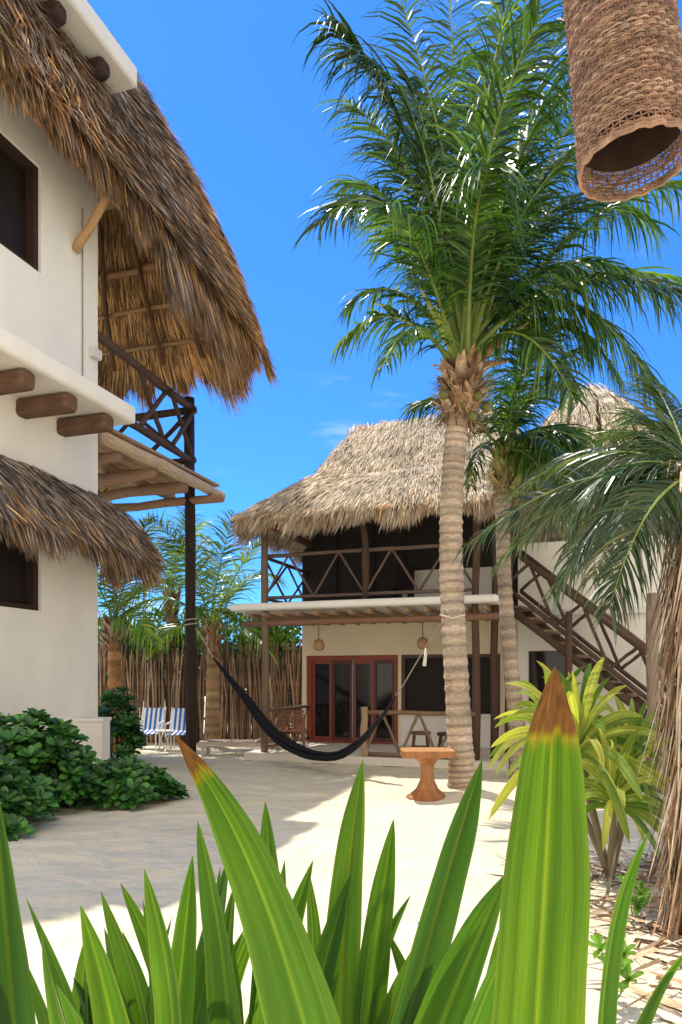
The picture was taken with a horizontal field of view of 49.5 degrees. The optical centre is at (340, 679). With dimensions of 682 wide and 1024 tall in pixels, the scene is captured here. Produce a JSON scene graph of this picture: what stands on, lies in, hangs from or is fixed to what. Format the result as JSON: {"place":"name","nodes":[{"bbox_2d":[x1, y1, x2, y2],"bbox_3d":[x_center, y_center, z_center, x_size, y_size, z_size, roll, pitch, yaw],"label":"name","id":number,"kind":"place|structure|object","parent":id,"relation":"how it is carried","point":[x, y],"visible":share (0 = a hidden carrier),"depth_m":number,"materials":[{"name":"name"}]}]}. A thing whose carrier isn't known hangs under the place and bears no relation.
{"place":"outdoors","nodes":[
{"label":"outdoors","id":0,"kind":"place"},
{"bbox_2d":[7,689,681,1023],"bbox_3d":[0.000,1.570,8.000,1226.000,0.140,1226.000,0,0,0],"label":"sand ground","id":1,"kind":"structure","parent":0,"point":[68,861],"depth_m":6.89,"materials":[{"name":"beige sand"}]},
{"bbox_2d":[0,804,35,1023],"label":"strap leaf plant","id":2,"kind":"object","parent":1,"relation":"on","point":[16,1001],"visible":1,"depth_m":1.14,"materials":[{"name":"green plant"}]},
{"bbox_2d":[0,755,60,841],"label":"seaside shrub","id":3,"kind":"object","parent":1,"relation":"on","point":[18,786],"visible":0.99,"depth_m":7.74,"materials":[{"name":"green plant"}]},
{"bbox_2d":[0,708,109,808],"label":"seaside shrub","id":4,"kind":"object","parent":1,"relation":"on","point":[57,757],"visible":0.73,"depth_m":8.92,"materials":[{"name":"green plant"}]},
{"bbox_2d":[63,717,111,763],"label":"masonry pillar","id":5,"kind":"structure","parent":1,"relation":"on","point":[96,730],"depth_m":11.70,"materials":[{"name":"paint"}]},
{"bbox_2d":[98,687,148,757],"bbox_3d":[-4.224,0.875,14.099,1.086,1.468,1.498,0,0,0],"label":"seaside shrub","id":6,"kind":"object","parent":1,"relation":"on","point":[125,725],"visible":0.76,"depth_m":13.88,"materials":[{"name":"green plant"}]},
{"bbox_2d":[97,754,151,766],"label":"seaside shrub","id":7,"kind":"object","parent":1,"relation":"on","point":[128,757],"visible":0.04,"depth_m":10.75,"materials":[{"name":"green plant"}]},
{"bbox_2d":[60,759,189,810],"bbox_3d":[-2.814,1.322,9.614,1.673,0.591,1.312,0,0,0],"label":"seaside shrub","id":8,"kind":"object","parent":1,"relation":"on","point":[131,786],"visible":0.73,"depth_m":9.28,"materials":[{"name":"green plant"}]},
{"bbox_2d":[26,855,243,1023],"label":"strap leaf plant","id":9,"kind":"object","parent":1,"relation":"on","point":[111,986],"visible":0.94,"depth_m":1.70,"materials":[{"name":"green plant"}]},
{"bbox_2d":[0,0,280,751],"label":"thatched house","id":10,"kind":"structure","parent":1,"relation":"on","point":[121,276],"depth_m":11.72,"materials":[{"name":"paint"}]},
{"bbox_2d":[0,529,37,610],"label":"window","id":11,"kind":"structure","parent":10,"relation":"in","point":[18,577],"depth_m":10.99,"materials":[{"name":"black glass"}]},
{"bbox_2d":[0,133,37,270],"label":"window","id":12,"kind":"structure","parent":10,"relation":"in","point":[18,175],"depth_m":11.01,"materials":[{"name":"black glass"}]},
{"bbox_2d":[184,618,441,760],"bbox_3d":[-0.885,0.030,13.343,0.281,2.741,7.775,0,0,-40],"label":"hammock","id":13,"kind":"object","parent":10,"relation":"hanging from","point":[274,733],"visible":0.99,"depth_m":13.16,"materials":[{"name":"fabric"}]},
{"bbox_2d":[98,613,184,706],"bbox_3d":[-5.778,-0.122,20.515,3.365,3.456,2.150,0,0,0],"label":"background bush","id":14,"kind":"object","parent":1,"relation":"on","point":[127,640],"visible":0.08,"depth_m":20.19,"materials":[{"name":"green plant"}]},
{"bbox_2d":[98,488,185,751],"bbox_3d":[-4.728,-1.379,16.476,3.739,5.966,2.265,0,0,30],"label":"background palm","id":15,"kind":"object","parent":1,"relation":"on","point":[114,624],"visible":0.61,"depth_m":16.05,"materials":[{"name":"green plant"}]},
{"bbox_2d":[140,707,166,749],"bbox_3d":[-4.367,1.128,16.983,0.564,0.970,0.747,0,0,0],"label":"striped chair","id":16,"kind":"object","parent":1,"relation":"on","point":[153,720],"visible":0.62,"depth_m":17.17,"materials":[{"name":"fabric"}]},
{"bbox_2d":[154,730,174,750],"bbox_3d":[-3.971,1.375,16.700,0.400,0.450,0.400,0,0,0],"label":"side table","id":17,"kind":"object","parent":1,"relation":"on","point":[170,731],"visible":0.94,"depth_m":16.53,"materials":[{"name":"plastic"}]},
{"bbox_2d":[164,707,185,751],"bbox_3d":[-3.625,1.128,16.683,0.564,0.970,0.747,0,0,0],"label":"striped chair","id":18,"kind":"object","parent":1,"relation":"on","point":[177,722],"visible":0.58,"depth_m":16.86,"materials":[{"name":"fabric"}]},
{"bbox_2d":[122,506,234,707],"bbox_3d":[-4.817,-1.793,20.812,2.917,6.786,4.078,0,0,-45],"label":"background palm","id":19,"kind":"object","parent":1,"relation":"on","point":[171,620],"visible":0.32,"depth_m":20.95,"materials":[{"name":"green plant"}]},
{"bbox_2d":[135,604,234,699],"bbox_3d":[-4.591,-0.314,21.549,3.371,3.841,2.208,0,0,0],"label":"background bush","id":20,"kind":"object","parent":1,"relation":"on","point":[201,613],"visible":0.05,"depth_m":21.26,"materials":[{"name":"green plant"}]},
{"bbox_2d":[98,640,301,742],"bbox_3d":[-4.518,0.321,18.604,11.122,2.603,0.240,0,0,0],"label":"stick fence","id":21,"kind":"object","parent":1,"relation":"on","point":[159,690],"visible":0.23,"depth_m":18.55,"materials":[{"name":"brown wood"}]},
{"bbox_2d":[127,507,289,739],"bbox_3d":[-3.184,-1.361,17.734,3.975,5.922,4.283,0,0,0],"label":"background palm","id":22,"kind":"object","parent":1,"relation":"on","point":[212,630],"visible":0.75,"depth_m":17.40,"materials":[{"name":"green plant"}]},
{"bbox_2d":[120,802,350,1023],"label":"strap leaf plant","id":23,"kind":"object","parent":1,"relation":"on","point":[225,965],"visible":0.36,"depth_m":1.88,"materials":[{"name":"green plant"}]},
{"bbox_2d":[197,727,281,756],"bbox_3d":[-2.110,1.317,15.605,1.730,0.565,0.630,0,0,0],"label":"sun lounger","id":24,"kind":"object","parent":1,"relation":"on","point":[206,743],"visible":0.66,"depth_m":15.30,"materials":[{"name":"white wood"}]},
{"bbox_2d":[196,608,293,713],"bbox_3d":[-2.582,-0.252,20.402,3.083,3.718,1.720,0,0,0],"label":"background bush","id":25,"kind":"object","parent":1,"relation":"on","point":[239,620],"visible":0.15,"depth_m":20.18,"materials":[{"name":"green plant"}]},
{"bbox_2d":[237,618,301,716],"bbox_3d":[-1.552,-0.137,20.106,2.664,3.486,1.598,0,0,0],"label":"background bush","id":26,"kind":"object","parent":1,"relation":"on","point":[285,636],"visible":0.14,"depth_m":19.72,"materials":[{"name":"green plant"}]},
{"bbox_2d":[174,666,589,1023],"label":"strap leaf plant","id":27,"kind":"object","parent":1,"relation":"on","point":[542,956],"visible":1,"depth_m":0.92,"materials":[{"name":"green plant"}]},
{"bbox_2d":[327,760,502,1023],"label":"strap leaf plant","id":28,"kind":"object","parent":1,"relation":"on","point":[437,979],"visible":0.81,"depth_m":1.79,"materials":[{"name":"green plant"}]},
{"bbox_2d":[400,747,454,800],"bbox_3d":[1.160,1.272,9.950,0.708,0.657,0.565,0,0,0],"label":"carved table","id":29,"kind":"object","parent":1,"relation":"on","point":[426,759],"visible":0.99,"depth_m":9.81,"materials":[{"name":"brown wood"}]},
{"bbox_2d":[226,407,674,770],"bbox_3d":[3.077,-2.011,15.928,9.208,7.338,7.116,0,0,21],"label":"thatched villa","id":30,"kind":"object","parent":1,"relation":"on","point":[351,523],"visible":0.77,"depth_m":14.75,"materials":[{"name":"paint"}]},
{"bbox_2d":[275,710,305,748],"bbox_3d":[-1.072,1.065,15.780,0.620,0.770,0.800,0,0,0],"label":"slatted recliner","id":31,"kind":"object","parent":30,"relation":"on","point":[279,725],"visible":0.7,"depth_m":16.00,"materials":[{"name":"brown wood"}]},
{"bbox_2d":[313,625,324,650],"bbox_3d":[-0.468,-0.963,15.600,0.250,0.735,0.244,0,0,0],"label":"round pendant lamp","id":32,"kind":"object","parent":30,"relation":"hanging from","point":[318,644],"visible":0.98,"depth_m":15.52,"materials":[{"name":"wicker"}]},
{"bbox_2d":[411,731,430,746],"bbox_3d":[1.573,1.241,14.600,0.400,0.423,0.400,0,0,0],"label":"stool","id":33,"kind":"object","parent":30,"relation":"on","point":[414,733],"visible":0.61,"depth_m":14.48,"materials":[{"name":"brown wood"}]},
{"bbox_2d":[417,622,428,648],"bbox_3d":[1.682,-0.971,15.200,0.250,0.717,0.244,0,0,0],"label":"round pendant lamp","id":34,"kind":"object","parent":30,"relation":"hanging from","point":[422,642],"visible":0.9,"depth_m":15.12,"materials":[{"name":"wicker"}]},
{"bbox_2d":[437,732,446,747],"bbox_3d":[2.054,1.242,14.300,0.400,0.423,0.400,0,0,0],"label":"stool","id":35,"kind":"object","parent":30,"relation":"on","point":[440,734],"visible":0.2,"depth_m":14.22,"materials":[{"name":"brown wood"}]},
{"bbox_2d":[400,654,500,716],"bbox_3d":[2.359,0.130,16.002,2.200,1.340,0.220,0,0,20],"label":"window","id":36,"kind":"structure","parent":30,"relation":"in","point":[423,690],"depth_m":16.19,"materials":[{"name":"black glass"}]},
{"bbox_2d":[290,0,681,789],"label":"coconut palm","id":37,"kind":"object","parent":1,"relation":"on","point":[466,230],"visible":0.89,"depth_m":9.96,"materials":[{"name":"green plant"}]},
{"bbox_2d":[394,311,646,778],"bbox_3d":[2.976,-2.542,12.595,3.826,8.424,4.846,0,0,30],"label":"coconut palm","id":38,"kind":"object","parent":1,"relation":"on","point":[512,453],"visible":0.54,"depth_m":11.87,"materials":[{"name":"green plant"}]},
{"bbox_2d":[450,365,681,941],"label":"coconut palm","id":39,"kind":"object","parent":1,"relation":"on","point":[650,474],"visible":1,"depth_m":4.76,"materials":[{"name":"green plant"}]},
{"bbox_2d":[488,656,674,883],"bbox_3d":[1.980,0.707,5.870,1.689,1.807,1.775,0,0,-33],"label":"corn plant","id":40,"kind":"object","parent":1,"relation":"on","point":[610,754],"visible":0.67,"depth_m":5.74,"materials":[{"name":"green plant"}]},
{"bbox_2d":[484,841,681,1023],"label":"leaf litter","id":41,"kind":"object","parent":1,"relation":"on","point":[666,1003],"visible":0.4,"depth_m":4.66,"materials":[{"name":"beige plant"}]},
{"bbox_2d":[513,381,677,766],"bbox_3d":[5.766,-2.575,16.500,5.658,8.350,6.572,0,0,0],"label":"round roof annex","id":42,"kind":"object","parent":1,"relation":"on","point":[533,648],"visible":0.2,"depth_m":14.31,"materials":[{"name":"paint"}]},
{"bbox_2d":[529,651,564,703],"bbox_3d":[4.096,0.150,14.487,0.800,1.400,0.040,0,0,20],"label":"window","id":43,"kind":"structure","parent":42,"relation":"in","point":[550,659],"depth_m":14.52,"materials":[{"name":"black glass"}]},
{"bbox_2d":[588,933,644,998],"bbox_3d":[1.326,1.424,3.601,0.261,0.356,0.245,0,0,44],"label":"weed","id":44,"kind":"object","parent":1,"relation":"on","point":[626,968],"visible":0.57,"depth_m":3.58,"materials":[{"name":"green plant"}]},
{"bbox_2d":[616,874,653,921],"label":"weed","id":45,"kind":"object","parent":1,"relation":"on","point":[640,896],"visible":0.75,"depth_m":4.83,"materials":[{"name":"green plant"}]},
{"bbox_2d":[598,829,681,1023],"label":"strap leaf plant","id":46,"kind":"object","parent":1,"relation":"on","point":[607,1012],"visible":1,"depth_m":1.61,"materials":[{"name":"green plant"}]},
{"bbox_2d":[87,0,681,673],"label":"sky","id":47,"kind":"structure","parent":0,"point":[228,79],"materials":[{"name":"blue"}]},
{"bbox_2d":[391,564,413,597],"bbox_3d":[1.304,-1.970,15.588,0.400,0.960,0.400,0,0,20],"label":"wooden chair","id":48,"kind":"object","parent":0,"point":[403,581],"visible":0.67,"depth_m":15.70,"materials":[{"name":"brown wood"}]},
{"bbox_2d":[562,0,681,201],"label":"wicker pendant lamp","id":49,"kind":"object","parent":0,"point":[624,59],"visible":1,"depth_m":1.53,"materials":[{"name":"wicker"}]}
]}

